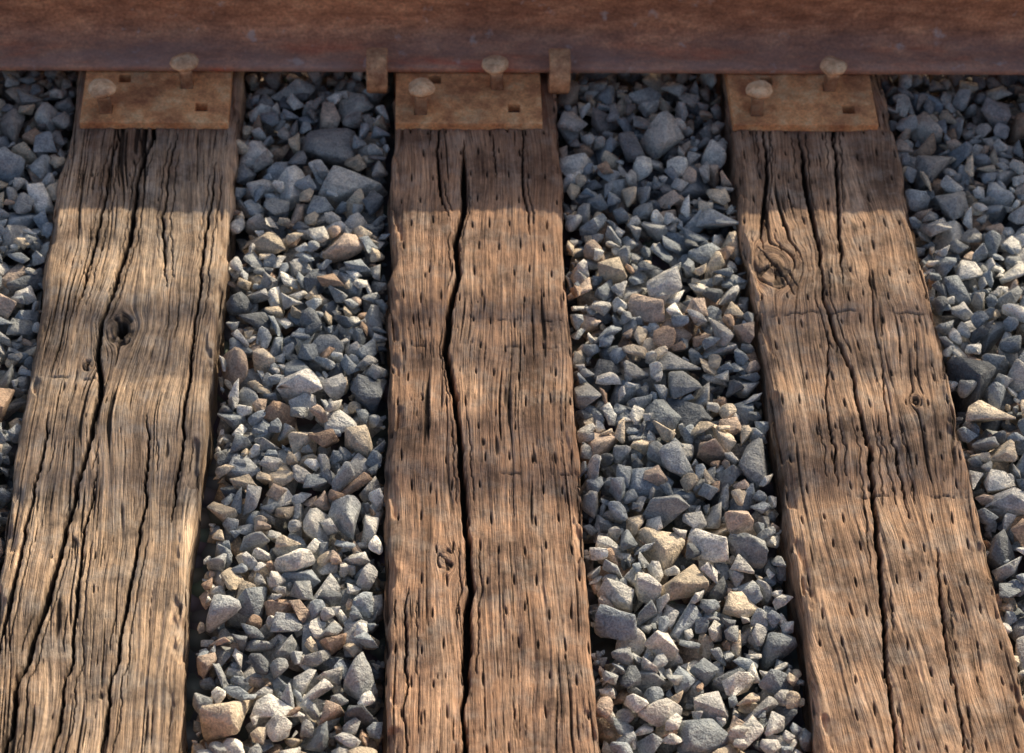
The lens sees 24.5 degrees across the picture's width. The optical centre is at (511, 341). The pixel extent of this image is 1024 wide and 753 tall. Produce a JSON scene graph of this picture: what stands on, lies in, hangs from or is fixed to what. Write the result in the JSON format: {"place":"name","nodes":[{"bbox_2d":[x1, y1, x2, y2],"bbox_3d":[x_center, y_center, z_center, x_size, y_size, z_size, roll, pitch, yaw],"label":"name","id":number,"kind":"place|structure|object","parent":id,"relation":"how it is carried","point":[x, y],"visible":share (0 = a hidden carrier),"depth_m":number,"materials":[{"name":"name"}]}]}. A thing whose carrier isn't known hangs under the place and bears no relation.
{"place":"outdoors","nodes":[
{"label":"outdoors","id":0,"kind":"place"},
{"bbox_2d":[0,72,1023,752],"bbox_3d":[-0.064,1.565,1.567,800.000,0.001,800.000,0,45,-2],"label":"ground","id":1,"kind":"structure","parent":0,"point":[198,612],"depth_m":2.96,"materials":[{"name":"grey gravel"}]},
{"bbox_2d":[0,71,249,752],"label":"wooden railroad tie","id":2,"kind":"object","parent":1,"relation":"on","point":[114,457],"visible":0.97,"depth_m":2.87,"materials":[{"name":"brown wood"}]},
{"bbox_2d":[80,52,232,128],"bbox_3d":[-0.504,-0.420,3.407,0.206,0.122,0.344,0,45,-2],"label":"rail tie plate","id":3,"kind":"object","parent":2,"relation":"on","point":[181,95],"visible":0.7,"depth_m":3.30,"materials":[{"name":"brown metal"}]},
{"bbox_2d":[382,72,600,752],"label":"wooden railroad tie","id":4,"kind":"object","parent":1,"relation":"on","point":[488,646],"visible":0.94,"depth_m":2.87,"materials":[{"name":"brown wood"}]},
{"bbox_2d":[395,55,542,129],"bbox_3d":[-0.065,-0.420,3.425,0.206,0.122,0.344,0,45,-2],"label":"rail tie plate","id":5,"kind":"object","parent":4,"relation":"on","point":[491,97],"visible":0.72,"depth_m":3.32,"materials":[{"name":"brown metal"}]},
{"bbox_2d":[0,0,1023,74],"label":"steel rail","id":6,"kind":"object","parent":5,"relation":"on","point":[948,37],"visible":0.94,"depth_m":3.37,"materials":[{"name":"brown metal"}]},
{"bbox_2d":[366,47,387,92],"bbox_3d":[-0.194,-0.443,3.405,0.030,0.062,0.218,0,45,-2],"label":"rail anchor","id":7,"kind":"object","parent":6,"relation":"attached to","point":[376,70],"visible":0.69,"depth_m":3.32,"materials":[{"name":"brown metal"}]},
{"bbox_2d":[547,48,570,93],"bbox_3d":[0.065,-0.443,3.416,0.030,0.062,0.218,0,45,-2],"label":"rail anchor","id":8,"kind":"object","parent":6,"relation":"attached to","point":[559,76],"visible":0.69,"depth_m":3.33,"materials":[{"name":"brown metal"}]},
{"bbox_2d":[0,70,1023,752],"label":"gravel ballast","id":9,"kind":"structure","parent":1,"relation":"on","point":[256,588],"depth_m":2.99,"materials":[{"name":"gravel"}]},
{"bbox_2d":[714,74,1023,752],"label":"wooden railroad tie","id":10,"kind":"object","parent":1,"relation":"on","point":[900,634],"visible":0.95,"depth_m":2.88,"materials":[{"name":"brown wood"}]},
{"bbox_2d":[724,56,877,131],"bbox_3d":[0.409,-0.420,3.445,0.206,0.122,0.344,0,45,-2],"label":"rail tie plate","id":11,"kind":"object","parent":10,"relation":"on","point":[805,102],"visible":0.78,"depth_m":3.34,"materials":[{"name":"brown metal"}]}
]}

